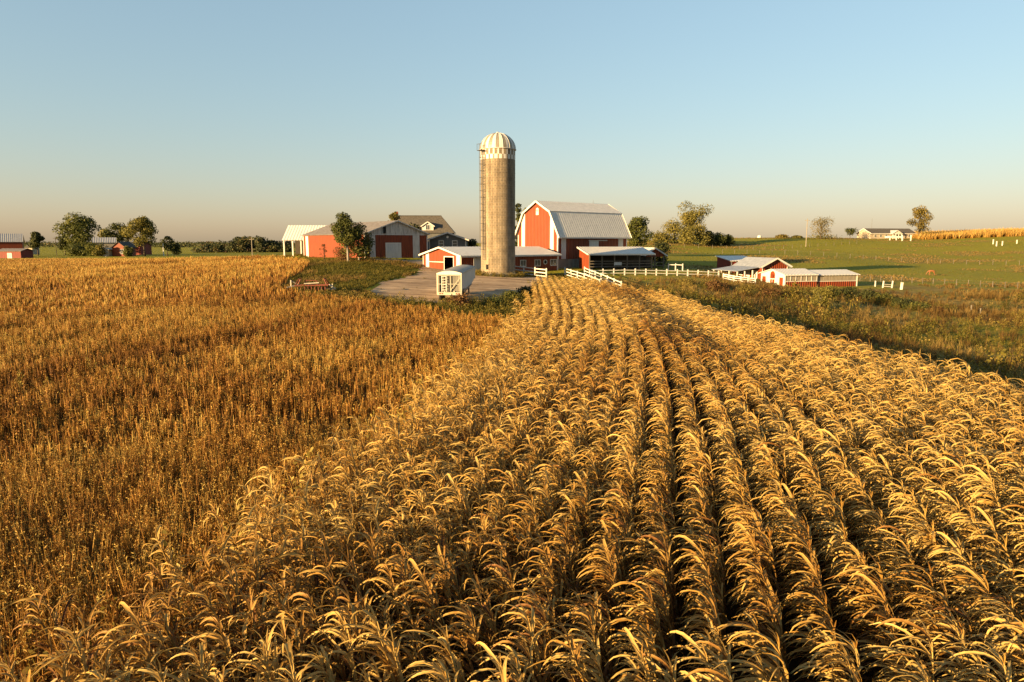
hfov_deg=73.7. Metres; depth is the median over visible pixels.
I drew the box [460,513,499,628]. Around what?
corn plant
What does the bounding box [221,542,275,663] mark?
corn plant
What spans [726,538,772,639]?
corn plant
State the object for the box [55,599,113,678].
corn plant
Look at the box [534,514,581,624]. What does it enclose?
corn plant
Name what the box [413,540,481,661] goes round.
corn plant
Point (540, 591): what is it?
corn plant
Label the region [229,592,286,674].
corn plant
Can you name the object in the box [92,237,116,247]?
farmhouse
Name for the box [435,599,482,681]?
corn plant
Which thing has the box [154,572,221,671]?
corn plant
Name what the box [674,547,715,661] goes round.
corn plant
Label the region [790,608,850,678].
corn plant
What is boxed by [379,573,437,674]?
corn plant
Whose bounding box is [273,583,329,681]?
corn plant
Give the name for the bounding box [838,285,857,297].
shrub
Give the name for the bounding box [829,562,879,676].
corn plant
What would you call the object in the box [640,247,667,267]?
loafing shed
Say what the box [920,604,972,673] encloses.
corn plant
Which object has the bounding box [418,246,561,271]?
milking parlour
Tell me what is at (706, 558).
corn plant
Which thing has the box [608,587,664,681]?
corn plant
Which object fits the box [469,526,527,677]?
corn plant
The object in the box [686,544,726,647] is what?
corn plant
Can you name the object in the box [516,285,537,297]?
shrub
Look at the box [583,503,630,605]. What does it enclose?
corn plant
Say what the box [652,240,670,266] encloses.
tree
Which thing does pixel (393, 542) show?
corn plant
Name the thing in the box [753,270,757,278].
stall door
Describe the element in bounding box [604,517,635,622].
corn plant
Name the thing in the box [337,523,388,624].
corn plant
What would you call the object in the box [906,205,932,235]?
broadleaf tree
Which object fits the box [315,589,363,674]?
corn plant
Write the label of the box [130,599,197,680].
corn plant
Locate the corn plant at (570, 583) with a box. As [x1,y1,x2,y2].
[557,563,583,645]
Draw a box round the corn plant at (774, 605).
[736,589,785,673]
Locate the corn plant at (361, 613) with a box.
[331,587,407,681]
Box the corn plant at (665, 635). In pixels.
[627,584,677,681]
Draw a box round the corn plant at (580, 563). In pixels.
[545,530,587,650]
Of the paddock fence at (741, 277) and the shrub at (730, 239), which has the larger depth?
the shrub at (730, 239)
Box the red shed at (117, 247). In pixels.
[110,242,136,255]
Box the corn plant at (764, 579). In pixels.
[726,554,782,679]
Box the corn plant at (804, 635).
[775,620,833,681]
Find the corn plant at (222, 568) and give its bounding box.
[183,528,257,638]
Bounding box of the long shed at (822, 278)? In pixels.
[759,268,859,286]
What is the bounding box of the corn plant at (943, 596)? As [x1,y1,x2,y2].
[892,579,965,681]
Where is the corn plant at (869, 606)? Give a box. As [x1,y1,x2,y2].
[821,575,893,681]
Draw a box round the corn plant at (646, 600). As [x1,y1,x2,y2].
[617,594,663,680]
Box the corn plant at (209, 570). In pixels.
[184,543,246,658]
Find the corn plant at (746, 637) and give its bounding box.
[719,623,774,681]
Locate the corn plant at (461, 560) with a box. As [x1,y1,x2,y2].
[427,542,491,668]
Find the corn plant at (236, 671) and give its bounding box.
[188,634,254,681]
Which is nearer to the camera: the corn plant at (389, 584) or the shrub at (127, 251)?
the corn plant at (389, 584)
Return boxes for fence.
[515,266,546,276]
[564,267,599,280]
[584,266,621,288]
[591,268,718,275]
[668,263,682,270]
[669,241,849,248]
[722,249,1019,264]
[723,273,755,283]
[859,275,1023,288]
[885,236,901,239]
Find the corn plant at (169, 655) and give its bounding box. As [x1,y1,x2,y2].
[117,622,178,681]
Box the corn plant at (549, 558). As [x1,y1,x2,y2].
[511,530,571,669]
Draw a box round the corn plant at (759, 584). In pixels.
[727,563,779,681]
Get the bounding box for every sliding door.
[473,258,480,269]
[589,241,598,246]
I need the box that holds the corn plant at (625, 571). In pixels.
[592,534,632,631]
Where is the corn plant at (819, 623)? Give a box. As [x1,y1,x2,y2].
[781,613,845,681]
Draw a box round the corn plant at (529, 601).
[505,584,555,681]
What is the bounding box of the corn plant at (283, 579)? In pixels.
[251,566,297,679]
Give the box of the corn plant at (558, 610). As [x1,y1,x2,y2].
[511,561,568,681]
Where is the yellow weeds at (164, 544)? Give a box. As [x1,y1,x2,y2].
[0,259,538,681]
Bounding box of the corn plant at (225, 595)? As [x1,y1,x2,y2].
[191,575,253,678]
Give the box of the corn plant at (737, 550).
[721,541,765,631]
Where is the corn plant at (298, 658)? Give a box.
[259,621,318,681]
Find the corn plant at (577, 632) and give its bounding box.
[550,614,605,681]
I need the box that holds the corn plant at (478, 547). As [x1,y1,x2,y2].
[449,524,493,638]
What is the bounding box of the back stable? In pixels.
[716,256,746,272]
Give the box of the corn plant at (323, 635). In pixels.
[305,612,336,674]
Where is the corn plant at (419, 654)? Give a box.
[386,632,428,681]
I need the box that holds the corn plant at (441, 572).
[428,537,459,621]
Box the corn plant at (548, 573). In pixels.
[528,559,570,681]
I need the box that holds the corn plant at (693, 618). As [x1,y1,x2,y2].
[668,599,724,675]
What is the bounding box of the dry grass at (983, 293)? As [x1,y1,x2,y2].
[282,235,1023,415]
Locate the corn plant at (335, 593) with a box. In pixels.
[305,567,355,679]
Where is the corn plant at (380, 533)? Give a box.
[352,516,420,654]
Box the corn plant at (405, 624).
[375,584,425,681]
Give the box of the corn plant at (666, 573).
[636,526,678,664]
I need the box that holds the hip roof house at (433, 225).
[397,212,455,249]
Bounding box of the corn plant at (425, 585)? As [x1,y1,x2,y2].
[392,558,445,680]
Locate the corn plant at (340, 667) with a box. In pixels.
[295,637,352,681]
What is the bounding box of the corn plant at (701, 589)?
[677,571,726,666]
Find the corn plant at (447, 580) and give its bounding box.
[411,545,462,681]
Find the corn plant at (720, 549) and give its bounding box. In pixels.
[684,533,726,636]
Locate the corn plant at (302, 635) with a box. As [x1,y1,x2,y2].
[275,604,322,681]
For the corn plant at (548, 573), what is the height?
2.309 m
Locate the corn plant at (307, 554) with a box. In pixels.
[290,538,354,616]
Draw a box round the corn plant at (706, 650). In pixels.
[678,628,725,681]
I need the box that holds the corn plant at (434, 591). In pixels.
[399,576,453,680]
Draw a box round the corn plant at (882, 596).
[842,573,895,681]
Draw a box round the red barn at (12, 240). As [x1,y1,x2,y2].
[0,234,24,248]
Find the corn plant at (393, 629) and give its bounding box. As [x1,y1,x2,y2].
[370,597,400,680]
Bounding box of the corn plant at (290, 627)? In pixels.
[256,597,339,680]
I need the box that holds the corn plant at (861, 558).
[831,542,880,671]
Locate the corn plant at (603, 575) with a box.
[573,539,626,678]
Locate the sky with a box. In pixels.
[0,0,1023,242]
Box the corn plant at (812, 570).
[784,552,829,675]
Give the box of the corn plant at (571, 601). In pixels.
[548,589,603,680]
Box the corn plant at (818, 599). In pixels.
[783,586,833,680]
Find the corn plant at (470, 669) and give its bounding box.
[427,619,475,680]
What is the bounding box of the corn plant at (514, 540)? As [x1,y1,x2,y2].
[485,518,542,602]
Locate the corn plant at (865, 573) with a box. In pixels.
[830,557,882,676]
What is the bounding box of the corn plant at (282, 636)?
[246,610,294,681]
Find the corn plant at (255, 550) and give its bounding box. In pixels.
[219,537,300,658]
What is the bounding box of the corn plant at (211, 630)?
[174,611,242,679]
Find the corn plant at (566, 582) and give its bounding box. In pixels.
[537,543,577,642]
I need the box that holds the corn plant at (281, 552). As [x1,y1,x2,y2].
[251,532,321,675]
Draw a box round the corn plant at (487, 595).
[457,576,503,681]
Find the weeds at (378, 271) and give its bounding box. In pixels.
[76,237,1023,680]
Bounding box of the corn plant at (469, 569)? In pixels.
[447,536,479,679]
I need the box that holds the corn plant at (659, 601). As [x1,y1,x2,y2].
[625,570,674,667]
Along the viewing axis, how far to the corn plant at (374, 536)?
11.06 m
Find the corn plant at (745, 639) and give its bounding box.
[727,611,773,679]
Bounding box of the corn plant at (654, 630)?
[619,611,683,680]
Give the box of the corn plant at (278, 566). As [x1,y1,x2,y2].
[251,545,296,640]
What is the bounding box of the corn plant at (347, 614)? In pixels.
[309,600,376,681]
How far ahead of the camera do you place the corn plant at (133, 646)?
8.79 m
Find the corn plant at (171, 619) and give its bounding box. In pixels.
[144,589,222,676]
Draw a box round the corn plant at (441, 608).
[395,581,453,679]
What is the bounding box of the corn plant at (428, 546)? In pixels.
[403,532,445,649]
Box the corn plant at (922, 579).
[879,553,941,681]
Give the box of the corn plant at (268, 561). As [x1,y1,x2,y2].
[260,540,302,669]
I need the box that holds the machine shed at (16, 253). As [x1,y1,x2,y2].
[0,248,33,257]
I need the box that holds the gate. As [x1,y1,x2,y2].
[882,281,893,287]
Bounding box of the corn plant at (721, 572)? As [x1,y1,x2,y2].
[694,541,729,627]
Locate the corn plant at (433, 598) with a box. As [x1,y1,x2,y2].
[393,573,459,676]
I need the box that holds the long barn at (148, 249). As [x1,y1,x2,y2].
[130,242,151,254]
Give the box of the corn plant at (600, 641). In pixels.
[570,621,618,676]
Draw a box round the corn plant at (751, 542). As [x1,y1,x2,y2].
[718,523,768,673]
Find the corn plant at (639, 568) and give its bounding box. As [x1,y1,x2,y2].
[628,557,658,610]
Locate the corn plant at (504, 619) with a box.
[474,589,541,681]
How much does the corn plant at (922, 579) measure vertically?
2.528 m
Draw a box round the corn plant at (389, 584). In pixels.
[356,560,424,681]
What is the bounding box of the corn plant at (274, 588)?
[246,575,290,656]
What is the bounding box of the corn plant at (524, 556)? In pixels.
[495,524,535,625]
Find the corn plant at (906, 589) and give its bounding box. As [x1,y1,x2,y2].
[876,569,935,681]
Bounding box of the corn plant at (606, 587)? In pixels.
[574,559,624,675]
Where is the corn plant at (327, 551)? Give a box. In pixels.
[305,529,348,647]
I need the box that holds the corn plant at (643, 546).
[608,528,662,623]
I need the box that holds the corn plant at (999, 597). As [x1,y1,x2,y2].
[964,591,1016,681]
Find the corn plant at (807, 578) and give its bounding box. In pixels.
[781,573,832,681]
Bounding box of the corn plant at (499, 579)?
[461,563,520,665]
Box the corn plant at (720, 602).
[687,576,725,667]
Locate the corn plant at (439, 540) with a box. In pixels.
[410,509,452,642]
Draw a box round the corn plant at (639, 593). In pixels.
[614,590,665,678]
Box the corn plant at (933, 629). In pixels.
[886,606,958,681]
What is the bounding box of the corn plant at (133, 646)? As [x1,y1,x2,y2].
[99,622,154,681]
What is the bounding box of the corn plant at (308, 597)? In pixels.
[267,589,339,681]
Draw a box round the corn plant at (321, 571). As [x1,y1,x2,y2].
[290,547,367,680]
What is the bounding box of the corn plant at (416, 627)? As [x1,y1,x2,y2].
[380,596,430,677]
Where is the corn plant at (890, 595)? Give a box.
[845,579,893,681]
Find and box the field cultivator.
[287,278,335,291]
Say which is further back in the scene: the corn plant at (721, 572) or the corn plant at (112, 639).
the corn plant at (721, 572)
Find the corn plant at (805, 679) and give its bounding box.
[780,584,827,681]
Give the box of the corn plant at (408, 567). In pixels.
[382,549,423,678]
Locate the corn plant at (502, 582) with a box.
[469,550,535,678]
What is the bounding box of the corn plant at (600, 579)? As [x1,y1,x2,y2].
[580,543,625,651]
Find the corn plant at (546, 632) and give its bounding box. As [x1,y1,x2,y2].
[509,599,552,681]
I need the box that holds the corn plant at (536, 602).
[494,584,553,681]
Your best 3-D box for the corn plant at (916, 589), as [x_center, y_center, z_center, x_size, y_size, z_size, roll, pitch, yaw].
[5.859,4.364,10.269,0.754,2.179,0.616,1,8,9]
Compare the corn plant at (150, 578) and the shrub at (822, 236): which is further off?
the shrub at (822, 236)
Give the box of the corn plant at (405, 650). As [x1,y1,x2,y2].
[395,629,420,681]
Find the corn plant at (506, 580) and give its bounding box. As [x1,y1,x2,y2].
[475,559,520,674]
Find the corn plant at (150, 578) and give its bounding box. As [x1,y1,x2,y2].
[115,569,182,665]
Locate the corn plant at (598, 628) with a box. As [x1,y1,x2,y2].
[562,601,610,681]
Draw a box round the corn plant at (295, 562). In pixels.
[271,537,306,628]
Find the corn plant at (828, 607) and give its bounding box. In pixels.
[790,591,836,681]
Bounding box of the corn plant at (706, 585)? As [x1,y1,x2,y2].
[674,576,722,667]
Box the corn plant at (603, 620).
[568,600,615,679]
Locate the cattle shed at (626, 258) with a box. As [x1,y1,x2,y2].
[577,247,655,269]
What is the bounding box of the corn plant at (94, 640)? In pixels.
[64,611,123,677]
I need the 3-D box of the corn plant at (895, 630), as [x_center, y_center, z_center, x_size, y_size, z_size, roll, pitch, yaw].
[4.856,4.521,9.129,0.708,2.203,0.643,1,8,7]
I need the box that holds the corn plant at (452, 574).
[425,560,471,676]
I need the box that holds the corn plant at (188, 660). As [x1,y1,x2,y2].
[155,640,196,681]
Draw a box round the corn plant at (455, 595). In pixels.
[415,562,473,667]
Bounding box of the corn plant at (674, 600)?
[640,539,681,656]
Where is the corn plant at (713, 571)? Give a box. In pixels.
[677,551,722,638]
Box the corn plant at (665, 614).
[627,580,676,681]
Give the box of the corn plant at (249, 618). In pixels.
[220,597,270,681]
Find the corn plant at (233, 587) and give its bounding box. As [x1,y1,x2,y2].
[195,552,259,679]
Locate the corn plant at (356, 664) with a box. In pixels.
[298,604,388,680]
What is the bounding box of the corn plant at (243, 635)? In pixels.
[210,616,257,681]
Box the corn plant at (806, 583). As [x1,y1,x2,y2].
[781,579,825,679]
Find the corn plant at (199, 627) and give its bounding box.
[165,594,229,664]
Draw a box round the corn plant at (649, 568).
[628,564,676,668]
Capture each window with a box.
[439,240,443,246]
[452,240,456,246]
[520,260,525,266]
[534,260,540,265]
[550,259,556,265]
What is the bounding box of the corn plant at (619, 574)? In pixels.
[585,559,629,672]
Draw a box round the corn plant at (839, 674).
[792,636,845,681]
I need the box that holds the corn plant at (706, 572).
[676,556,722,673]
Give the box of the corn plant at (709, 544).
[680,533,720,645]
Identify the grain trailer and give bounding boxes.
[436,265,474,300]
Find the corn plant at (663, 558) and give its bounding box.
[635,533,673,625]
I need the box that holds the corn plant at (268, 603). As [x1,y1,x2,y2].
[241,567,284,660]
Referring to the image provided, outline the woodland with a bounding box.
[190,235,294,252]
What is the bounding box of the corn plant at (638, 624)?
[602,614,661,678]
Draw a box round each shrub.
[62,242,88,255]
[81,242,108,255]
[92,245,105,256]
[122,245,133,256]
[170,242,181,254]
[319,244,326,259]
[332,246,350,260]
[446,293,475,308]
[468,239,479,246]
[479,294,506,307]
[499,290,521,302]
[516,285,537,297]
[647,230,676,242]
[660,218,683,242]
[675,225,698,244]
[675,277,699,286]
[694,225,711,245]
[705,279,729,290]
[706,231,715,245]
[713,232,727,245]
[722,234,735,245]
[736,283,760,294]
[756,287,783,297]
[775,234,788,237]
[777,286,806,296]
[791,235,802,237]
[808,232,839,237]
[821,286,849,298]
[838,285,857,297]
[853,288,878,300]
[869,290,893,303]
[890,297,914,307]
[901,301,931,310]
[926,305,949,313]
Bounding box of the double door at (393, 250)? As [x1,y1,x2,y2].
[387,244,400,257]
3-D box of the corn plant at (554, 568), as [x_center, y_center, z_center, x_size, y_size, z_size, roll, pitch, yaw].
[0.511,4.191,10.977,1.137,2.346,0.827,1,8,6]
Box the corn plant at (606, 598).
[571,552,620,675]
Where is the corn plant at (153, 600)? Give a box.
[128,585,171,669]
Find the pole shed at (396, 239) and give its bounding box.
[301,220,429,258]
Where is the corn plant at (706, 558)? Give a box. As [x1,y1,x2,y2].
[675,548,721,623]
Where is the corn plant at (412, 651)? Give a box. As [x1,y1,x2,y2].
[391,627,431,680]
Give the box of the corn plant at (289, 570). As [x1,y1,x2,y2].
[260,566,322,675]
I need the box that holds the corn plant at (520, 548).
[502,528,537,590]
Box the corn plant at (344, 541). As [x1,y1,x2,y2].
[322,524,354,600]
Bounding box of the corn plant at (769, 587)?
[742,580,789,681]
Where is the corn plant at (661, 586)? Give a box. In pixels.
[626,572,672,677]
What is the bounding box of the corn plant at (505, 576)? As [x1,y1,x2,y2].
[472,555,525,681]
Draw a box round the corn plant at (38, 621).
[10,591,95,681]
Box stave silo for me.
[477,132,515,276]
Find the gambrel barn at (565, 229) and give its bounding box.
[515,201,631,267]
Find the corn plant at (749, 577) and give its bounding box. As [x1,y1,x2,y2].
[725,558,780,676]
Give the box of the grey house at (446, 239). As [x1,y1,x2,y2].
[428,232,469,249]
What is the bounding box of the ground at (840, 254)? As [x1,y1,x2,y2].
[0,236,1023,681]
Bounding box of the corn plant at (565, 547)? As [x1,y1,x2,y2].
[533,531,581,649]
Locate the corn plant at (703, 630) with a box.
[677,606,725,681]
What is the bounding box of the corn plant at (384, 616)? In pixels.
[356,601,405,681]
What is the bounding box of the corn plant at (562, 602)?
[541,578,577,679]
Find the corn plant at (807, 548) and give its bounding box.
[766,533,820,679]
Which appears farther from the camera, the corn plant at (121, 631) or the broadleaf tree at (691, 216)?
the broadleaf tree at (691, 216)
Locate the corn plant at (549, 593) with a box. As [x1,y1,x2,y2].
[517,564,564,681]
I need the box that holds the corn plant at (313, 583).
[285,559,323,651]
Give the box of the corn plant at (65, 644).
[34,626,84,679]
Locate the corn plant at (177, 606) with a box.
[142,583,213,679]
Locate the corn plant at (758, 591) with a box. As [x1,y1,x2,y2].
[729,575,775,681]
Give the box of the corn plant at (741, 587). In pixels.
[723,556,768,650]
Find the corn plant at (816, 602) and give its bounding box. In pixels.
[782,594,831,681]
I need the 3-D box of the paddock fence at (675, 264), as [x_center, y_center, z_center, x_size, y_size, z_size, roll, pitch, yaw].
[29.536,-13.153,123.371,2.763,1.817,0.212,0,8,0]
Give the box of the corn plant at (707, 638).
[686,631,732,676]
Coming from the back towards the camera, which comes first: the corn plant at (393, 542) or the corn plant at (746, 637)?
the corn plant at (393, 542)
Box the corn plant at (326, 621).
[298,597,339,680]
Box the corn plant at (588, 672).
[538,634,593,681]
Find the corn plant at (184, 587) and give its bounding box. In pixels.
[154,567,228,663]
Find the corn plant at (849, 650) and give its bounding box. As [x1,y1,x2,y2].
[801,636,851,681]
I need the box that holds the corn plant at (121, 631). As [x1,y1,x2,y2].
[98,621,141,681]
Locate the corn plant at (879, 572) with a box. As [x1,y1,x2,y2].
[825,550,893,681]
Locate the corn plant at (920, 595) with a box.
[893,590,950,679]
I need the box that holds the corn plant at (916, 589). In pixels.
[883,568,931,678]
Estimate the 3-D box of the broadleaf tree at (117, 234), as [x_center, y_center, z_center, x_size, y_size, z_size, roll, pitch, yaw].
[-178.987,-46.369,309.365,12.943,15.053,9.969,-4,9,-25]
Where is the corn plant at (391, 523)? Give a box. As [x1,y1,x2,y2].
[363,517,415,633]
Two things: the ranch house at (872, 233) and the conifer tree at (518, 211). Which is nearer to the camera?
the conifer tree at (518, 211)
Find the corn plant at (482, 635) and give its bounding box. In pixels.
[440,608,501,680]
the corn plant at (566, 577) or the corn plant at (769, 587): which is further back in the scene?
the corn plant at (566, 577)
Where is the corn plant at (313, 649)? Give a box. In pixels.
[292,615,334,681]
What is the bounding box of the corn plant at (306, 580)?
[280,573,335,673]
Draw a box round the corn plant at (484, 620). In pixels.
[451,572,503,679]
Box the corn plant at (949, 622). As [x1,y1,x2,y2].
[910,609,967,679]
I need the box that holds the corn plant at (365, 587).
[345,566,374,681]
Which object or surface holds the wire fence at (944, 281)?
on the ground at (840, 254)
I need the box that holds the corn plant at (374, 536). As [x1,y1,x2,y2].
[359,526,412,639]
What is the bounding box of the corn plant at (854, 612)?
[829,583,886,677]
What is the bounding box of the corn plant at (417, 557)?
[391,539,449,668]
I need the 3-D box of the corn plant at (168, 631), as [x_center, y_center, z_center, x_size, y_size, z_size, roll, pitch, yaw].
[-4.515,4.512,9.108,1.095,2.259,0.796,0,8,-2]
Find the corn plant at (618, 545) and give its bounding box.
[591,531,633,667]
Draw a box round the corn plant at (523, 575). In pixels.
[502,563,534,675]
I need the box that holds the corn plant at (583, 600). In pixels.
[560,584,613,681]
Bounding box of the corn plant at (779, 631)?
[745,605,783,676]
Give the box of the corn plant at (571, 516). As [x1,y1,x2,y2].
[531,499,587,607]
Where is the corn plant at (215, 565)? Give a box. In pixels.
[174,549,240,650]
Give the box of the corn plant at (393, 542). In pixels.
[368,532,421,619]
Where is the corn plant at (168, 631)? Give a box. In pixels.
[119,608,193,681]
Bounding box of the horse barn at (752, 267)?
[711,257,792,278]
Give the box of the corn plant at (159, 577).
[138,560,211,672]
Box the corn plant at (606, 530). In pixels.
[586,519,627,652]
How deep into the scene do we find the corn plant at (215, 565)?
10.80 m
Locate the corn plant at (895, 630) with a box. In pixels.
[854,604,903,680]
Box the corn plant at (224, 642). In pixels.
[177,612,259,681]
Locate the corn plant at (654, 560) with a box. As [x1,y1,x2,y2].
[630,552,675,649]
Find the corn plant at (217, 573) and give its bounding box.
[200,549,246,647]
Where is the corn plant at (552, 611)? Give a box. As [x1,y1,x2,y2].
[519,590,560,681]
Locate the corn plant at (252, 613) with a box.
[225,585,314,681]
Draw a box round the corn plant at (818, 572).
[783,553,829,679]
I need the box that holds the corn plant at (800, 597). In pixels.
[779,575,823,679]
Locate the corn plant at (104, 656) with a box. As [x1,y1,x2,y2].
[73,636,145,681]
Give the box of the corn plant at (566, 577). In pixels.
[535,557,581,636]
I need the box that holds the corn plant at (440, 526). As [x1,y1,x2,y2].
[417,521,459,620]
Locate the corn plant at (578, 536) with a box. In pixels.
[547,514,591,635]
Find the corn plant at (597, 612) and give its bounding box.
[553,592,624,681]
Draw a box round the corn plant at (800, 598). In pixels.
[781,570,821,658]
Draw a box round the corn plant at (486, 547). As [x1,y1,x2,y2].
[457,532,494,643]
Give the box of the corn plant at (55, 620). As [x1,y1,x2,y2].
[4,575,102,681]
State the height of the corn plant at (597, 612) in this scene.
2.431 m
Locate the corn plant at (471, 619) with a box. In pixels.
[430,599,488,681]
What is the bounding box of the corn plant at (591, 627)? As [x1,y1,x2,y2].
[554,601,614,679]
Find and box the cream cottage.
[24,245,39,253]
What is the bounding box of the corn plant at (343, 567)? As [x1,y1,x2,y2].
[320,548,393,662]
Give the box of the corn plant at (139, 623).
[100,601,158,681]
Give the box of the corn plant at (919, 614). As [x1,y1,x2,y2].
[893,589,946,681]
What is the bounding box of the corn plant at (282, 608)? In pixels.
[252,591,299,677]
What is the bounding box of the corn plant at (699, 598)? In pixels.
[677,590,726,666]
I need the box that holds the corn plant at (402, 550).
[381,539,436,642]
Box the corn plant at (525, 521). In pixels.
[501,510,543,637]
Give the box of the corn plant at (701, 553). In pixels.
[665,535,721,673]
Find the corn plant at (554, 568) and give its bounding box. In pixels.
[507,540,572,631]
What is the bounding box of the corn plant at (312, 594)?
[292,576,333,674]
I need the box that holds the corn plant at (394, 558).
[375,531,407,653]
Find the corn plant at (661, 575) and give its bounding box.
[628,561,671,656]
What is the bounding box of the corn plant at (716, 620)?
[676,585,724,673]
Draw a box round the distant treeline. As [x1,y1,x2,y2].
[24,241,294,246]
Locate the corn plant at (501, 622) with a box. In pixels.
[471,566,525,677]
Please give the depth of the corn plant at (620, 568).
11.20 m
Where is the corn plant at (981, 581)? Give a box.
[942,564,1006,681]
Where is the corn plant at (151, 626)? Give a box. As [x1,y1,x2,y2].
[124,591,193,675]
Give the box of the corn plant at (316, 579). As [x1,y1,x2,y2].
[268,534,336,640]
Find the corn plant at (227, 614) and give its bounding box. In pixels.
[196,579,249,672]
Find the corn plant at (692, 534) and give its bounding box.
[665,525,705,627]
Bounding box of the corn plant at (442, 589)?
[411,558,464,677]
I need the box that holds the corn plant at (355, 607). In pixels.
[312,578,375,681]
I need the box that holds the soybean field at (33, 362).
[0,254,520,681]
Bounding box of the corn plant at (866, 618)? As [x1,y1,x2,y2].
[850,575,884,676]
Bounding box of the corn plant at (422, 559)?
[404,547,439,656]
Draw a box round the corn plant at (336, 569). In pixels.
[312,552,349,631]
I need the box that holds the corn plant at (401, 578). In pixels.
[374,552,439,657]
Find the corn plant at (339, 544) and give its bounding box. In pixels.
[317,531,357,607]
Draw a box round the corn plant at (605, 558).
[573,544,622,669]
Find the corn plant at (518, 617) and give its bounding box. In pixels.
[501,605,554,681]
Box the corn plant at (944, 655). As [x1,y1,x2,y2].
[894,600,956,681]
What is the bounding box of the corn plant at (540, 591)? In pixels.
[514,573,576,672]
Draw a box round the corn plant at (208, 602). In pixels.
[174,585,230,679]
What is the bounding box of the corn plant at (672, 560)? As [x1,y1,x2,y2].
[635,522,678,623]
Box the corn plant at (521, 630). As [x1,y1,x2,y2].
[489,573,534,675]
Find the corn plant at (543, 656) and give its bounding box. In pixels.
[510,628,549,681]
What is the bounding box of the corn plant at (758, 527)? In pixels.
[727,510,770,647]
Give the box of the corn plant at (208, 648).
[177,627,221,675]
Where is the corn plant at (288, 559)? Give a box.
[257,538,295,640]
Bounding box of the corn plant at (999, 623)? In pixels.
[959,592,1015,681]
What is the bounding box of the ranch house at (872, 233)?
[856,227,915,238]
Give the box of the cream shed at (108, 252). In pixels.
[102,248,112,256]
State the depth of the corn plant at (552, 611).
9.17 m
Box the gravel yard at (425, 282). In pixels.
[371,259,542,302]
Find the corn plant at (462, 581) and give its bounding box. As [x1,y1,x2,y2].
[411,544,478,679]
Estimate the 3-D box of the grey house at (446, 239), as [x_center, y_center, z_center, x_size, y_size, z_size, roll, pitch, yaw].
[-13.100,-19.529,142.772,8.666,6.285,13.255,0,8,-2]
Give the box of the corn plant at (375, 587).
[353,542,405,644]
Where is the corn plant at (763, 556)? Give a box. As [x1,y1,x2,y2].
[723,522,779,674]
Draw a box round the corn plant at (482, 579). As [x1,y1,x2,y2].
[466,542,498,645]
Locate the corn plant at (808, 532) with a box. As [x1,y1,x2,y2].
[772,513,817,631]
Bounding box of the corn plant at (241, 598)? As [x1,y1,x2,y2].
[220,570,273,655]
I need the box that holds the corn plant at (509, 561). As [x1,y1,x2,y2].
[467,531,529,644]
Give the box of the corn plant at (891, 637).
[851,617,905,681]
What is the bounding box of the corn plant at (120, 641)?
[83,627,152,671]
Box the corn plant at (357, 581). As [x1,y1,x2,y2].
[334,557,380,676]
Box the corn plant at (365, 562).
[356,548,399,635]
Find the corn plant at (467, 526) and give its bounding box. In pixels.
[443,517,500,629]
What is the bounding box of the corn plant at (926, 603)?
[903,592,947,681]
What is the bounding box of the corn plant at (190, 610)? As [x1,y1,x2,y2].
[161,584,231,680]
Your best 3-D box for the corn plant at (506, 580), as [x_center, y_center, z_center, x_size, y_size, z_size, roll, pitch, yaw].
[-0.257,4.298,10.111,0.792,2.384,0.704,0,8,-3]
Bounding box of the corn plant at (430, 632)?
[405,616,441,681]
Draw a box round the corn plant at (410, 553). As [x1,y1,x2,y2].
[392,539,435,681]
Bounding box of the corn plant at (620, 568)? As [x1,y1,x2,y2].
[593,527,632,659]
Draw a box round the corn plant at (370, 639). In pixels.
[345,605,390,679]
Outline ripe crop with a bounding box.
[911,227,1023,239]
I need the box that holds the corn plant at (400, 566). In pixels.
[371,556,425,652]
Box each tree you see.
[28,231,44,255]
[52,212,101,246]
[56,236,70,254]
[101,222,131,241]
[119,216,158,255]
[160,236,175,255]
[329,211,362,260]
[339,222,375,259]
[388,211,399,220]
[409,223,420,229]
[515,203,521,245]
[627,216,654,246]
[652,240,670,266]
[676,200,714,243]
[809,216,833,238]
[810,285,839,308]
[845,228,857,235]
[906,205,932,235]
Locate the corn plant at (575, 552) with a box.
[558,530,586,599]
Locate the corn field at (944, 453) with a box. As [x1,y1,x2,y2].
[0,273,1023,681]
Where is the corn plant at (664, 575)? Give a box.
[625,557,678,677]
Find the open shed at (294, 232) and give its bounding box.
[282,225,326,255]
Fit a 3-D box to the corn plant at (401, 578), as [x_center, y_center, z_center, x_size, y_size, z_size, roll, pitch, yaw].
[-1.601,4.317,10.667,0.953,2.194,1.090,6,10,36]
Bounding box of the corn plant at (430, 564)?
[409,547,439,611]
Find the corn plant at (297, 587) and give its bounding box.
[269,565,319,679]
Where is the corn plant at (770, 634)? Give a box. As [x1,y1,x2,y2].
[733,585,784,674]
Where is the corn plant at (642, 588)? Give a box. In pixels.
[607,576,670,680]
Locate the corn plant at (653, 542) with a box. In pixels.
[633,527,676,616]
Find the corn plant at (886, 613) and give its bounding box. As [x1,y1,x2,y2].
[852,587,921,681]
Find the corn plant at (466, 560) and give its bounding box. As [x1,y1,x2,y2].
[438,548,486,639]
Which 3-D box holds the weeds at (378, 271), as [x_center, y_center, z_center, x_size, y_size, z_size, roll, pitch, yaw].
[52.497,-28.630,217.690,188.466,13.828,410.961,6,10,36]
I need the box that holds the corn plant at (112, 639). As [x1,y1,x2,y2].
[73,626,133,676]
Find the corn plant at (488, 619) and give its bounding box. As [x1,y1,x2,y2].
[467,598,500,680]
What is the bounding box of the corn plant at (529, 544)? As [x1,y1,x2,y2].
[501,519,541,659]
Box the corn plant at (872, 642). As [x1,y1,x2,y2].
[854,630,900,680]
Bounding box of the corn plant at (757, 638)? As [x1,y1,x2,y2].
[709,606,776,681]
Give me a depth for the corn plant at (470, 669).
8.51 m

